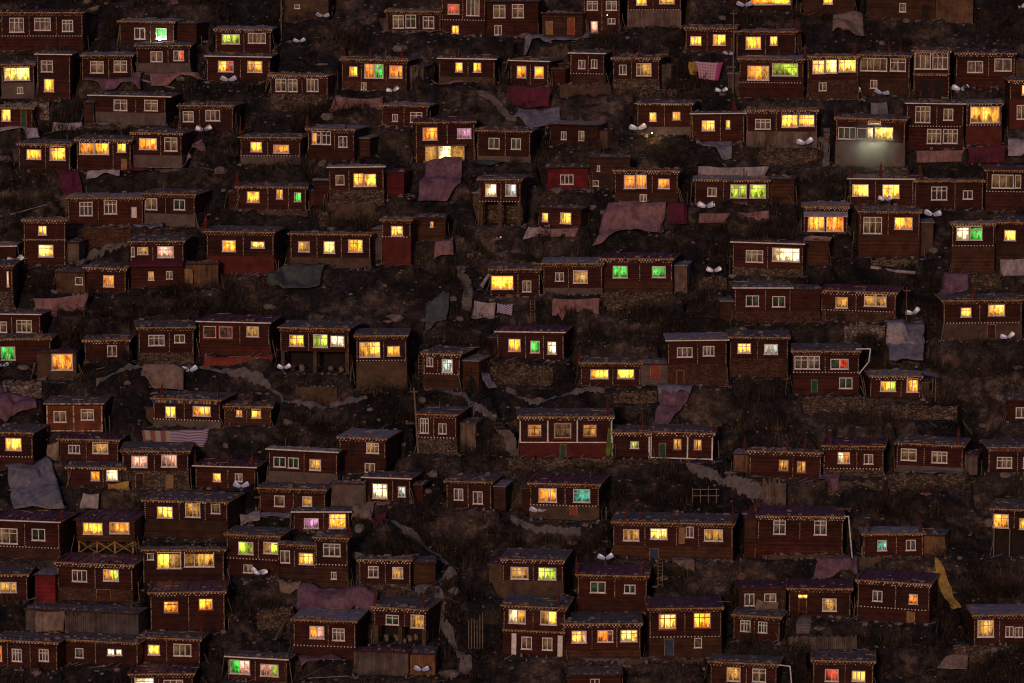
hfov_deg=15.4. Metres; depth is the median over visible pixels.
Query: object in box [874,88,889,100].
solar cooker
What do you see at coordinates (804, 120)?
window
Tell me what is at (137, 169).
tarp
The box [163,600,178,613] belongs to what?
window
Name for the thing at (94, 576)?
wooden house
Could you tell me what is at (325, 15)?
solar cooker
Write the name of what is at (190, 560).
window
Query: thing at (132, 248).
window
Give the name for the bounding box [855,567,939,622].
wooden house
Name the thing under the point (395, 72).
window
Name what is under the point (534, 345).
window
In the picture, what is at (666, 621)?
window
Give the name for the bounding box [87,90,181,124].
wooden house
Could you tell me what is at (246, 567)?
window
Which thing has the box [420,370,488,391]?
wire
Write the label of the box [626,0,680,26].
wooden house
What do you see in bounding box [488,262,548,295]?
wooden house
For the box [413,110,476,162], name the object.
wooden house
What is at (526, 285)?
window
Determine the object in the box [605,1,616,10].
window
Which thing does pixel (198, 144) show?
tarp
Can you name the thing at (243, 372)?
path
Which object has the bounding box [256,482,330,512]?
wooden house
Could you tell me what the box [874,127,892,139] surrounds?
window
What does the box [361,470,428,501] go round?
wooden house
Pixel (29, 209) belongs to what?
stick
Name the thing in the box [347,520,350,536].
prayer pennant
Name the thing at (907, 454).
window
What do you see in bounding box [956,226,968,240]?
window
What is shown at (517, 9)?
window
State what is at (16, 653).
window
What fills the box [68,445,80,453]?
window
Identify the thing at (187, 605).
wooden house
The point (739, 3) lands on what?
solar cooker
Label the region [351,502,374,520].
tarp
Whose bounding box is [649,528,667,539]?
window
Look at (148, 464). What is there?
wooden house
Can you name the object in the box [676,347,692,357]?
window
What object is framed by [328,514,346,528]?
window
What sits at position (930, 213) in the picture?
solar cooker
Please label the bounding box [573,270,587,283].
window
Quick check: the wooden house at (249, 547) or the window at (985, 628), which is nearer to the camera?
the window at (985, 628)
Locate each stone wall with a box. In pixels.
[2,380,41,398]
[4,101,48,125]
[84,124,139,129]
[84,226,131,247]
[84,360,130,364]
[164,226,207,234]
[257,209,307,216]
[257,607,292,630]
[270,98,326,111]
[296,385,336,407]
[319,210,328,226]
[327,202,375,221]
[363,501,408,505]
[375,588,408,594]
[491,365,552,385]
[493,362,528,367]
[507,457,612,470]
[560,83,610,97]
[600,292,672,311]
[613,391,656,403]
[615,89,676,97]
[615,458,671,463]
[625,657,703,672]
[657,558,729,562]
[698,142,741,146]
[698,276,726,294]
[758,149,816,166]
[762,552,849,559]
[803,396,872,413]
[828,480,882,494]
[844,324,885,342]
[858,556,921,566]
[871,258,917,266]
[876,405,957,420]
[888,473,964,492]
[953,644,1013,665]
[971,274,999,289]
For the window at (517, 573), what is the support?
in the wooden house at (519, 570)
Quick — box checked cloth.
[497,303,512,314]
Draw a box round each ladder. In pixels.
[530,300,534,321]
[658,562,662,585]
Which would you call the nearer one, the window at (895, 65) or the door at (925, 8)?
the window at (895, 65)
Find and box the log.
[88,5,97,12]
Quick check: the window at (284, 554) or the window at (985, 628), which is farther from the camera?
the window at (284, 554)
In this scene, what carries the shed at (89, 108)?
on the hillside
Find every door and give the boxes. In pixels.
[21,110,26,126]
[96,589,110,598]
[121,159,126,171]
[131,207,136,217]
[135,473,143,487]
[166,475,172,487]
[185,269,192,283]
[475,22,477,34]
[512,24,516,34]
[546,21,552,34]
[560,444,565,456]
[567,18,574,34]
[569,506,577,514]
[649,548,658,558]
[650,365,660,378]
[659,443,665,456]
[664,638,673,655]
[677,370,683,383]
[679,527,684,543]
[799,598,806,612]
[811,379,817,392]
[907,611,914,622]
[919,80,929,96]
[921,5,929,18]
[934,80,943,96]
[987,324,995,337]
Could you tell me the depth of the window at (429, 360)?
443.28 m
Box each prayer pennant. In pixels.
[203,214,206,228]
[222,575,225,588]
[235,172,238,185]
[249,451,252,464]
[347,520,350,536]
[373,589,377,603]
[421,593,424,607]
[556,592,559,605]
[575,556,578,572]
[577,347,580,361]
[606,400,609,414]
[606,428,611,455]
[639,557,641,573]
[731,506,734,522]
[733,97,736,111]
[743,438,745,451]
[753,499,756,513]
[803,44,806,58]
[878,162,881,176]
[919,164,922,178]
[956,427,960,443]
[971,283,975,297]
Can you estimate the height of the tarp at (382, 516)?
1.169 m
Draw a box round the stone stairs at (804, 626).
[796,615,810,632]
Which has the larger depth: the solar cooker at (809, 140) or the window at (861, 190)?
the solar cooker at (809, 140)
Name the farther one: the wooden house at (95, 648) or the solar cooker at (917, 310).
the solar cooker at (917, 310)
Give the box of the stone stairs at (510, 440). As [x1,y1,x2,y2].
[494,422,517,455]
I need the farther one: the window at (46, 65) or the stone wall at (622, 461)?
the window at (46, 65)
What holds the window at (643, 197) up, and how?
in the wooden house at (653, 184)
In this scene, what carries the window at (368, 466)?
in the wooden house at (366, 450)
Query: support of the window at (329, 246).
in the wooden house at (341, 249)
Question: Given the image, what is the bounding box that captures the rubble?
[0,0,1023,682]
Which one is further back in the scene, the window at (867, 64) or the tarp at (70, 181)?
the window at (867, 64)
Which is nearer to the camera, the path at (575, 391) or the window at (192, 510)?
the window at (192, 510)
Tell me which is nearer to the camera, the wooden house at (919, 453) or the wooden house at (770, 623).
the wooden house at (770, 623)
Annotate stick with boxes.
[10,204,46,214]
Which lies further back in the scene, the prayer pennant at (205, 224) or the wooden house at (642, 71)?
the wooden house at (642, 71)
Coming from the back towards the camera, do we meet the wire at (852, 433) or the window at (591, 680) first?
the wire at (852, 433)
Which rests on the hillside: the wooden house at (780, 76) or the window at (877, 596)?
the wooden house at (780, 76)
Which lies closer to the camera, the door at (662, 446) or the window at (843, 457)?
the window at (843, 457)
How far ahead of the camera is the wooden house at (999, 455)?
431.97 m
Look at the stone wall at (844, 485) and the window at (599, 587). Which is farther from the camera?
the stone wall at (844, 485)
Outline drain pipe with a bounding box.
[141,79,174,88]
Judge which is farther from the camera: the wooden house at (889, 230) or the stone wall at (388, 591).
the wooden house at (889, 230)
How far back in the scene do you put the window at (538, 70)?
488.75 m
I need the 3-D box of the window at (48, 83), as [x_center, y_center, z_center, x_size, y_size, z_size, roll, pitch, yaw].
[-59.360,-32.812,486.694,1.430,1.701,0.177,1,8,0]
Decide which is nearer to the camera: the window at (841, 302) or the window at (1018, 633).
the window at (1018, 633)
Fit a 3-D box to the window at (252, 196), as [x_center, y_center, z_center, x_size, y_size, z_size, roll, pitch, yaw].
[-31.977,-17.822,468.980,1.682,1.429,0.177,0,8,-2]
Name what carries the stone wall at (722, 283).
on the hillside
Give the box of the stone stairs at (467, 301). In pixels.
[457,266,472,310]
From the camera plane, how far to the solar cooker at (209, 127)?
479.44 m
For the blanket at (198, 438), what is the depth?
435.30 m
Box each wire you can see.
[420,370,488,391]
[509,374,659,379]
[768,379,972,452]
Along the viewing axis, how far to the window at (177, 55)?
490.78 m
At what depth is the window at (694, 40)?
494.88 m
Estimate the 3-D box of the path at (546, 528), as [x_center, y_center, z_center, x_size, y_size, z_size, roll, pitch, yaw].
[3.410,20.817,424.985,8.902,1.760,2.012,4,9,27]
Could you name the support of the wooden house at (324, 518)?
on the hillside
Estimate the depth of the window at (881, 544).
421.43 m
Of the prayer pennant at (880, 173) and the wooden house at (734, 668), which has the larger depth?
the prayer pennant at (880, 173)
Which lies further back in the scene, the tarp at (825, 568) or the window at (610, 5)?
the window at (610, 5)
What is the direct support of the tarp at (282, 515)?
on the hillside
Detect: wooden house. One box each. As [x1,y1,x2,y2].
[0,6,91,51]
[0,56,36,98]
[0,104,37,128]
[0,258,26,308]
[0,308,51,333]
[0,332,57,363]
[0,422,48,468]
[0,508,78,559]
[0,565,35,599]
[0,631,72,669]
[11,132,76,171]
[21,216,68,265]
[34,45,77,99]
[43,389,110,434]
[54,551,142,601]
[56,432,127,461]
[64,461,126,486]
[64,631,145,667]
[65,186,144,224]
[73,508,144,554]
[74,131,134,171]
[79,44,135,78]
[81,334,134,360]
[82,261,130,292]
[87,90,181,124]
[116,17,185,44]
[119,440,193,489]
[127,234,192,288]
[128,663,198,682]
[129,121,194,170]
[134,41,195,73]
[134,318,195,363]
[136,629,209,665]
[140,545,226,585]
[141,181,210,226]
[141,489,244,540]
[144,384,235,428]
[147,579,228,630]
[176,101,244,132]
[192,457,266,489]
[195,313,281,355]
[204,51,276,81]
[204,224,284,274]
[213,25,277,52]
[222,393,274,425]
[223,519,292,578]
[224,650,295,682]
[235,181,313,209]
[237,132,307,164]
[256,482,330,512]
[265,437,342,483]
[267,71,334,98]
[274,540,316,583]
[277,320,362,372]
[287,230,374,268]
[290,606,368,660]
[291,506,351,530]
[305,124,378,160]
[312,533,352,588]
[313,163,385,206]
[336,427,401,472]
[339,49,432,90]
[353,328,410,388]
[356,554,418,588]
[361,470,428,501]
[371,595,442,645]
[375,101,436,126]
[378,7,443,33]
[379,216,413,264]
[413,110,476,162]
[415,399,483,453]
[420,344,490,389]
[437,47,499,84]
[442,0,486,35]
[443,472,512,509]
[472,173,528,225]
[475,125,538,162]
[486,0,541,35]
[486,318,572,359]
[487,547,572,597]
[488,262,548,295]
[500,593,574,657]
[507,56,569,86]
[515,407,614,457]
[521,471,608,520]
[536,204,589,226]
[541,250,604,293]
[544,163,590,189]
[548,113,613,148]
[557,48,612,83]
[559,611,642,657]
[567,659,622,682]
[575,562,651,616]
[578,355,642,384]
[584,0,621,32]
[599,251,691,293]
[610,52,676,88]
[610,424,652,458]
[610,510,738,559]
[612,167,681,203]
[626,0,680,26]
[635,98,697,137]
[644,595,723,657]
[648,418,717,460]
[663,332,728,385]
[683,24,739,54]
[689,109,746,142]
[692,168,770,203]
[707,653,791,682]
[718,280,793,322]
[726,327,790,376]
[727,48,806,98]
[730,0,792,11]
[730,239,807,276]
[730,607,787,641]
[734,28,797,57]
[734,578,785,609]
[744,106,819,147]
[747,447,824,478]
[753,505,852,557]
[786,576,853,615]
[791,342,870,394]
[801,200,852,232]
[804,0,855,14]
[806,53,860,99]
[810,648,875,682]
[820,283,903,321]
[821,436,887,476]
[834,106,910,166]
[847,173,918,205]
[854,200,934,257]
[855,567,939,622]
[857,50,913,96]
[857,526,933,555]
[864,368,939,401]
[894,434,981,474]
[901,98,965,151]
[911,47,953,98]
[912,177,985,209]
[934,293,1023,339]
[949,220,996,273]
[954,48,1023,88]
[964,98,1003,145]
[965,603,1023,644]
[980,439,1023,472]
[982,164,1023,211]
[989,498,1023,556]
[994,216,1023,260]
[1003,75,1023,128]
[1004,387,1023,421]
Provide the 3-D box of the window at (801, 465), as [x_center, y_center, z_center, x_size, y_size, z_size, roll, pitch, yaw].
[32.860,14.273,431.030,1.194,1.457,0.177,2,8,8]
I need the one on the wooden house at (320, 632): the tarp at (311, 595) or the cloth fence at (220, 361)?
the tarp at (311, 595)
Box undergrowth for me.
[0,0,1023,682]
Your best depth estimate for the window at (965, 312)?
449.71 m
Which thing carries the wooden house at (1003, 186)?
on the hillside
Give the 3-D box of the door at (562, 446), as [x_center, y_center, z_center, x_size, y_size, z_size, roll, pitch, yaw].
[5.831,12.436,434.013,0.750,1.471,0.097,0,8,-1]
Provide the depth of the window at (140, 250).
457.01 m
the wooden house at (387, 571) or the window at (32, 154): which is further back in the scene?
the window at (32, 154)
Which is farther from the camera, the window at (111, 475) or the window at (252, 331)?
the window at (252, 331)
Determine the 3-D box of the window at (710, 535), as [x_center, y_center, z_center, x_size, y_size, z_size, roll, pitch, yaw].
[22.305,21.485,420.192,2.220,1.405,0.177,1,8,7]
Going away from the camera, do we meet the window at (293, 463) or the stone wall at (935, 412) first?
the window at (293, 463)
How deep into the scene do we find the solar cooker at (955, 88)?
487.43 m
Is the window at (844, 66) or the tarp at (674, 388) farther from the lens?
the window at (844, 66)
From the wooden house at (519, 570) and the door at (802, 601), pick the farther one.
the wooden house at (519, 570)
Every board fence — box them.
[65,611,86,633]
[468,612,482,648]
[692,486,718,502]
[763,477,785,505]
[788,635,856,648]
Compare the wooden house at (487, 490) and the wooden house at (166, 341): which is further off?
the wooden house at (166, 341)
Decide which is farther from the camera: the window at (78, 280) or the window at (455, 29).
the window at (455, 29)
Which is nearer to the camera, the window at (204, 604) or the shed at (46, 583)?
the window at (204, 604)
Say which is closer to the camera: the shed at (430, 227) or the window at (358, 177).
the shed at (430, 227)
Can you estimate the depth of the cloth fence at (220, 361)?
445.82 m
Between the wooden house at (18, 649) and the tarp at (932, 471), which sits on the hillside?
the wooden house at (18, 649)
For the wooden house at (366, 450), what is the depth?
432.05 m
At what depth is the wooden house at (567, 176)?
472.38 m
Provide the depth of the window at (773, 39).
493.55 m
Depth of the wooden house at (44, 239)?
460.62 m
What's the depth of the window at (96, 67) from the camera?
490.07 m
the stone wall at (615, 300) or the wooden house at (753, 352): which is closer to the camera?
the wooden house at (753, 352)
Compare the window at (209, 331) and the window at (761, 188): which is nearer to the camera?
the window at (209, 331)
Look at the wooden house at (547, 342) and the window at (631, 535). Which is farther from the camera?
the wooden house at (547, 342)
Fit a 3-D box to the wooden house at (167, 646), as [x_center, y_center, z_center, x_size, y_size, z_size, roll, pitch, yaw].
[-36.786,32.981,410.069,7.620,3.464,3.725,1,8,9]
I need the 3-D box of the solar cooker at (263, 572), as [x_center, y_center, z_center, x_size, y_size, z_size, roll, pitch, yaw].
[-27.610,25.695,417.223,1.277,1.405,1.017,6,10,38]
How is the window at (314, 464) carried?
in the wooden house at (301, 464)
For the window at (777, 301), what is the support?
in the wooden house at (764, 301)
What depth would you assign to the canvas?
457.30 m
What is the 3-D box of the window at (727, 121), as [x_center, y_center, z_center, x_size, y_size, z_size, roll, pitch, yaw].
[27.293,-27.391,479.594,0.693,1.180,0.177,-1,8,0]
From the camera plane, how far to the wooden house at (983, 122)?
479.01 m
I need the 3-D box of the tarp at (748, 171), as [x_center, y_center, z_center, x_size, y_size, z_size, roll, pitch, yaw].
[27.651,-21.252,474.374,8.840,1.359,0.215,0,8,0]
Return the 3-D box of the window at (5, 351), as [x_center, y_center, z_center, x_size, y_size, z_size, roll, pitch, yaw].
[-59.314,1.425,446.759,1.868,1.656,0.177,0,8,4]
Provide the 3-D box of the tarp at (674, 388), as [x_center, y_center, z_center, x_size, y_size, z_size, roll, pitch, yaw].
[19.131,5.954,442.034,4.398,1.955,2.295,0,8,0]
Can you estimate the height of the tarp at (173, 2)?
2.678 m
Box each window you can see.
[0,321,7,332]
[0,347,15,360]
[0,528,18,544]
[0,582,16,592]
[0,646,2,661]
[1,110,10,121]
[4,66,30,80]
[5,438,21,450]
[6,271,8,286]
[9,18,24,32]
[11,648,22,661]
[16,320,31,332]
[17,87,23,93]
[26,149,41,159]
[31,528,45,541]
[34,18,50,30]
[38,226,46,235]
[38,245,53,256]
[38,649,49,661]
[41,60,53,72]
[44,79,53,91]
[49,146,65,160]
[51,354,73,370]
[53,411,66,422]
[62,20,72,31]
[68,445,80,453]
[71,570,87,582]
[75,277,82,284]
[75,648,83,658]
[78,141,94,154]
[79,202,92,215]
[80,409,94,420]
[82,522,103,534]
[90,61,103,73]
[90,471,99,480]
[92,442,108,453]
[94,141,108,154]
[102,569,119,581]
[103,200,117,214]
[103,275,114,287]
[106,470,117,480]
[107,345,116,356]
[107,649,114,655]
[109,522,129,534]
[113,60,127,72]
[113,99,126,110]
[115,649,122,655]
[116,142,126,152]
[131,247,134,256]
[131,456,147,467]
[134,28,145,39]
[134,678,153,682]
[137,247,148,254]
[138,138,156,149]
[144,100,157,111]
[145,198,157,210]
[147,553,153,560]
[148,271,154,280]
[148,335,164,345]
[148,644,160,655]
[150,51,162,61]
[155,28,166,39]
[157,246,174,257]
[157,506,173,518]
[157,552,181,568]
[161,454,177,467]
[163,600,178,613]
[163,680,182,682]
[164,137,177,151]
[165,406,176,417]
[166,271,172,279]
[173,51,183,60]
[173,643,191,656]
[174,199,185,210]
[174,334,184,342]
[183,111,193,121]
[183,552,214,567]
[185,503,200,517]
[193,406,211,416]
[198,598,213,610]
[202,325,216,338]
[205,110,220,121]
[210,504,220,513]
[212,473,221,481]
[218,61,233,72]
[218,326,233,339]
[221,240,235,251]
[222,34,240,44]
[229,659,250,674]
[234,473,242,481]
[235,410,242,416]
[237,541,253,554]
[243,564,252,573]
[246,191,259,202]
[247,33,265,43]
[247,61,262,72]
[247,326,259,337]
[250,142,261,151]
[250,241,264,248]
[251,409,261,418]
[259,664,278,677]
[263,541,278,554]
[273,145,289,153]
[273,457,286,467]
[273,495,284,506]
[275,79,286,91]
[276,189,282,199]
[280,550,290,563]
[287,457,299,468]
[288,79,297,91]
[289,335,304,346]
[294,192,300,201]
[298,241,309,252]
[298,553,313,565]
[302,496,312,506]
[303,518,318,528]
[306,79,318,91]
[309,459,320,470]
[309,626,324,639]
[311,131,320,144]
[313,334,327,347]
[321,131,330,144]
[323,241,335,253]
[323,543,340,556]
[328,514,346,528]
[330,336,344,346]
[330,572,336,579]
[332,628,344,641]
[335,175,343,185]
[338,136,347,147]
[348,239,363,252]
[349,66,357,76]
[353,173,363,186]
[359,342,380,357]
[361,82,366,89]
[364,64,373,78]
[364,174,376,186]
[365,463,374,472]
[366,442,379,453]
[367,566,378,577]
[372,483,387,499]
[374,64,383,78]
[385,614,399,625]
[387,346,399,356]
[389,65,402,78]
[390,226,403,236]
[392,15,403,28]
[392,114,397,121]
[392,567,403,578]
[398,486,405,497]
[405,15,415,27]
[410,112,421,122]
[410,614,424,628]
[419,418,429,433]
[422,16,434,28]
[422,127,437,140]
[426,357,433,366]
[438,423,446,434]
[441,359,452,373]
[447,4,459,14]
[452,25,458,33]
[453,488,463,500]
[455,62,462,72]
[457,128,471,138]
[466,0,479,15]
[473,63,481,72]
[473,491,483,504]
[485,184,496,196]
[489,138,499,149]
[490,276,513,289]
[493,5,504,17]
[494,25,501,35]
[505,184,516,196]
[508,339,520,351]
[508,609,525,624]
[510,138,521,149]
[510,567,528,579]
[512,4,523,17]
[517,66,526,77]
[521,636,532,649]
[522,281,530,291]
[527,424,541,437]
[530,341,539,353]
[534,66,544,78]
[538,488,557,502]
[538,567,556,580]
[540,611,557,625]
[541,213,547,221]
[541,637,552,650]
[547,341,556,354]
[554,423,571,438]
[555,272,564,281]
[559,212,571,224]
[560,174,573,184]
[561,131,566,139]
[571,631,586,643]
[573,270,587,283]
[573,489,590,502]
[578,60,584,68]
[579,131,584,140]
[582,424,597,437]
[586,1,597,10]
[589,581,605,593]
[590,59,597,68]
[590,369,608,379]
[590,679,599,682]
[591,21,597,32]
[593,180,598,186]
[597,630,613,642]
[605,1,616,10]
[608,18,615,24]
[613,266,627,278]
[617,369,633,378]
[619,65,626,74]
[620,630,637,641]
[623,175,634,188]
[623,529,639,541]
[623,584,635,593]
[630,441,639,448]
[635,175,646,188]
[636,0,646,5]
[636,63,651,75]
[640,194,647,201]
[649,112,656,121]
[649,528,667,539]
[651,266,665,277]
[657,179,669,188]
[657,613,676,630]
[659,0,674,3]
[673,112,679,119]
[673,438,681,450]
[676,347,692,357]
[685,527,693,537]
[690,36,701,45]
[692,612,711,628]
[693,439,701,450]
[694,638,701,647]
[702,120,714,130]
[702,346,713,356]
[703,529,723,541]
[707,187,716,196]
[712,34,725,45]
[726,120,729,128]
[726,667,740,681]
[730,184,746,198]
[737,343,750,353]
[740,620,750,632]
[744,593,753,606]
[745,37,761,49]
[745,250,763,262]
[745,295,758,306]
[747,66,769,80]
[749,184,765,198]
[751,0,789,4]
[752,668,766,682]
[755,119,770,129]
[757,621,767,633]
[763,344,777,354]
[764,593,775,601]
[769,36,777,45]
[771,247,799,262]
[772,63,798,76]
[772,296,785,307]
[773,520,785,534]
[778,459,789,471]
[781,115,797,127]
[794,356,807,369]
[797,461,806,473]
[798,115,814,126]
[807,217,824,231]
[808,356,819,369]
[812,60,824,73]
[813,521,826,535]
[819,82,825,90]
[822,598,836,611]
[823,0,832,4]
[824,669,838,681]
[825,59,837,73]
[825,217,843,231]
[830,359,848,369]
[835,297,847,308]
[837,452,850,463]
[838,58,855,72]
[838,127,855,139]
[839,377,852,388]
[851,671,865,681]
[852,184,868,196]
[857,128,866,139]
[860,58,887,71]
[863,217,881,233]
[863,294,875,306]
[863,454,873,464]
[866,127,873,139]
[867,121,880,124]
[870,80,877,88]
[872,590,882,601]
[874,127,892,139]
[875,294,886,306]
[877,540,886,550]
[880,381,895,391]
[882,184,899,198]
[889,58,905,71]
[894,217,912,229]
[899,3,906,12]
[900,448,916,461]
[905,540,915,550]
[906,378,918,392]
[908,594,917,604]
[914,53,930,69]
[915,106,930,122]
[926,129,940,143]
[930,186,947,200]
[931,451,947,463]
[932,53,948,69]
[942,129,957,143]
[943,109,953,120]
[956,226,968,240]
[960,308,971,317]
[962,190,972,199]
[967,61,982,72]
[969,226,982,240]
[970,106,999,122]
[977,620,994,637]
[988,304,1004,315]
[991,174,1013,188]
[993,514,1008,528]
[994,58,1011,71]
[996,457,1012,468]
[1003,230,1015,240]
[1005,626,1013,637]
[1014,175,1020,188]
[1014,627,1023,637]
[1015,407,1023,418]
[1016,105,1023,119]
[1019,518,1023,529]
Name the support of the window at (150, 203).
in the wooden house at (173, 206)
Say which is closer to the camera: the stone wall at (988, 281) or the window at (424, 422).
the window at (424, 422)
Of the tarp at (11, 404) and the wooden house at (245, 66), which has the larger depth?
the wooden house at (245, 66)
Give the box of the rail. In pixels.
[308,676,347,678]
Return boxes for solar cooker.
[7,254,23,260]
[182,365,197,378]
[195,124,211,136]
[220,76,236,87]
[233,482,248,494]
[251,567,264,578]
[254,569,267,579]
[277,363,290,368]
[293,38,305,47]
[316,12,329,22]
[386,86,398,91]
[414,665,428,678]
[529,506,545,518]
[597,553,613,565]
[629,123,646,136]
[697,201,714,207]
[706,266,721,276]
[715,87,727,92]
[736,1,752,12]
[796,137,813,149]
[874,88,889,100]
[878,195,891,205]
[905,307,919,316]
[924,209,941,222]
[951,84,968,96]
[1000,331,1014,344]
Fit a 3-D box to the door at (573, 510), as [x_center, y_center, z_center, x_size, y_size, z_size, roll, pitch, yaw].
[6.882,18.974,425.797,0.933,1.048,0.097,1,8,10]
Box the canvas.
[480,273,489,287]
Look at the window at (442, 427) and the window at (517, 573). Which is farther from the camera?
the window at (442, 427)
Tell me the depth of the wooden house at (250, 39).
494.70 m
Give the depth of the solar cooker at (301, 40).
492.70 m
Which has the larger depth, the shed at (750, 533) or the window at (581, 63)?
the window at (581, 63)
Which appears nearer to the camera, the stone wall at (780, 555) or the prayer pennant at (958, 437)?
the stone wall at (780, 555)
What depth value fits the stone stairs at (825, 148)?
479.13 m
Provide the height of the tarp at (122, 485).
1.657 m
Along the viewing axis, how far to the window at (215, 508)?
422.46 m
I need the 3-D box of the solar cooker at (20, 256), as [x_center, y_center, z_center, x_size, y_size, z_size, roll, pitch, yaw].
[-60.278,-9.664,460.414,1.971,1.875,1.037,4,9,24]
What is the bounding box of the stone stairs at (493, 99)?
[477,90,515,120]
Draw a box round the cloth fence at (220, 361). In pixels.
[204,356,272,366]
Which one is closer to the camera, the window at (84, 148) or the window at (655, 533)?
the window at (655, 533)
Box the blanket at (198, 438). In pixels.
[142,429,208,446]
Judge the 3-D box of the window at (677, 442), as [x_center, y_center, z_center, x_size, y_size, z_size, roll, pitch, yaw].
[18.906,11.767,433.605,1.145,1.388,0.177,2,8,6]
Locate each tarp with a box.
[0,126,39,138]
[0,381,36,421]
[5,456,64,508]
[34,293,88,316]
[35,611,64,631]
[46,440,58,460]
[52,122,81,131]
[55,170,82,193]
[80,493,98,508]
[82,167,151,170]
[84,71,141,89]
[84,121,118,124]
[86,169,120,178]
[108,481,129,489]
[133,222,162,228]
[141,363,184,389]
[143,71,205,85]
[147,152,190,168]
[170,0,177,4]
[189,139,205,153]
[240,510,260,525]
[260,512,292,522]
[267,263,329,287]
[272,578,301,593]
[294,581,377,612]
[298,654,342,669]
[329,97,382,111]
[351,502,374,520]
[370,512,386,523]
[418,156,461,200]
[426,292,449,329]
[431,79,479,83]
[434,237,453,258]
[469,159,507,165]
[472,300,495,318]
[481,372,496,387]
[507,85,550,107]
[513,106,560,126]
[523,32,589,54]
[523,226,540,238]
[538,227,578,236]
[552,298,598,319]
[592,200,665,245]
[655,389,689,423]
[657,383,694,401]
[667,202,687,224]
[671,557,694,571]
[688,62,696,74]
[696,139,731,159]
[698,166,768,175]
[699,210,769,222]
[754,599,778,609]
[811,555,857,578]
[818,473,839,493]
[832,10,864,35]
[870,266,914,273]
[871,102,887,113]
[884,318,924,360]
[886,320,924,344]
[916,150,963,162]
[921,470,962,473]
[935,556,960,609]
[937,653,967,668]
[940,272,968,293]
[967,145,1005,162]
[1000,259,1023,275]
[1008,138,1023,155]
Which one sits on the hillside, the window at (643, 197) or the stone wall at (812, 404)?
the stone wall at (812, 404)
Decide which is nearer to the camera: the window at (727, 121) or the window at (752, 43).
the window at (727, 121)
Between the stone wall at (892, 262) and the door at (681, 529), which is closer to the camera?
the door at (681, 529)
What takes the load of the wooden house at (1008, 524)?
on the hillside
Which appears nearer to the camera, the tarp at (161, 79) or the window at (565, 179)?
the window at (565, 179)
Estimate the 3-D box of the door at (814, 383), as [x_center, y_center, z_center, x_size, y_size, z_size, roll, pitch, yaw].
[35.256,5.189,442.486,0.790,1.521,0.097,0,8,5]
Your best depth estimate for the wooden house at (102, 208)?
466.83 m
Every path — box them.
[76,242,127,265]
[96,363,259,386]
[253,371,367,409]
[390,520,456,567]
[415,566,456,595]
[434,388,494,421]
[434,586,471,682]
[506,386,604,404]
[510,515,579,536]
[578,656,648,665]
[686,462,768,499]
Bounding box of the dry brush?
[0,0,1023,682]
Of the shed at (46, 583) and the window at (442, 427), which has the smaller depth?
the shed at (46, 583)
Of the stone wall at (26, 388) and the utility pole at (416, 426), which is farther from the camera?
the stone wall at (26, 388)
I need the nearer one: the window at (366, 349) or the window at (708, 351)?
the window at (366, 349)
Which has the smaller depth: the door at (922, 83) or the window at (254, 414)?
the window at (254, 414)
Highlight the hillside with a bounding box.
[0,0,1023,682]
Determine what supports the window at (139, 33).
in the wooden house at (136, 30)
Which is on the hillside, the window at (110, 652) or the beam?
the beam
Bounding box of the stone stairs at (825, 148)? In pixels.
[822,128,829,165]
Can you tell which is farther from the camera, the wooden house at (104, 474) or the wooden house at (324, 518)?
the wooden house at (104, 474)
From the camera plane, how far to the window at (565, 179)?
472.33 m
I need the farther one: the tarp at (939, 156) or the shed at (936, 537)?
the tarp at (939, 156)
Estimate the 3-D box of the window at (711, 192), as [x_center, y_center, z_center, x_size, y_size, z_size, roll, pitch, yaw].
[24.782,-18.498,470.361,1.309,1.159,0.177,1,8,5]
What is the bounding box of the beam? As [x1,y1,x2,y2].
[275,620,286,637]
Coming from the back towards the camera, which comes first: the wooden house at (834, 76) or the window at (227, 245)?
the wooden house at (834, 76)
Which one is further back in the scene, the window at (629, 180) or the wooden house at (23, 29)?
the wooden house at (23, 29)
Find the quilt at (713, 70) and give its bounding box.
[695,61,722,80]
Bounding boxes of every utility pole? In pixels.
[281,0,281,40]
[410,388,418,452]
[730,10,736,92]
[903,289,910,320]
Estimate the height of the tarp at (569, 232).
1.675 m
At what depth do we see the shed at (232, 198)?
469.49 m
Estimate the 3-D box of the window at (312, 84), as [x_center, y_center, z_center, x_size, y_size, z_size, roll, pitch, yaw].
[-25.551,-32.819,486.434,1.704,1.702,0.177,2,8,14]
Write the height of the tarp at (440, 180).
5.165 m
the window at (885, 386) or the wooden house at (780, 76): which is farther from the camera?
the wooden house at (780, 76)
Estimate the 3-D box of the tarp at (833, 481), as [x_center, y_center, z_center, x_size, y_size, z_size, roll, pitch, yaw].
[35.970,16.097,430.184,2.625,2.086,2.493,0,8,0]
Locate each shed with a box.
[0,241,20,258]
[23,602,149,634]
[33,566,58,602]
[35,347,78,379]
[54,267,86,292]
[66,238,86,262]
[82,99,95,124]
[176,20,207,46]
[184,259,219,287]
[227,189,236,208]
[284,0,330,21]
[329,479,367,505]
[352,645,415,675]
[370,225,381,259]
[384,167,411,195]
[409,644,438,674]
[412,555,443,583]
[413,213,447,241]
[540,10,585,39]
[588,153,630,192]
[639,358,668,384]
[732,448,748,473]
[742,509,757,556]
[768,174,798,202]
[785,28,802,54]
[790,284,821,322]
[802,235,832,264]
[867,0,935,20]
[924,527,949,555]
[935,0,972,22]

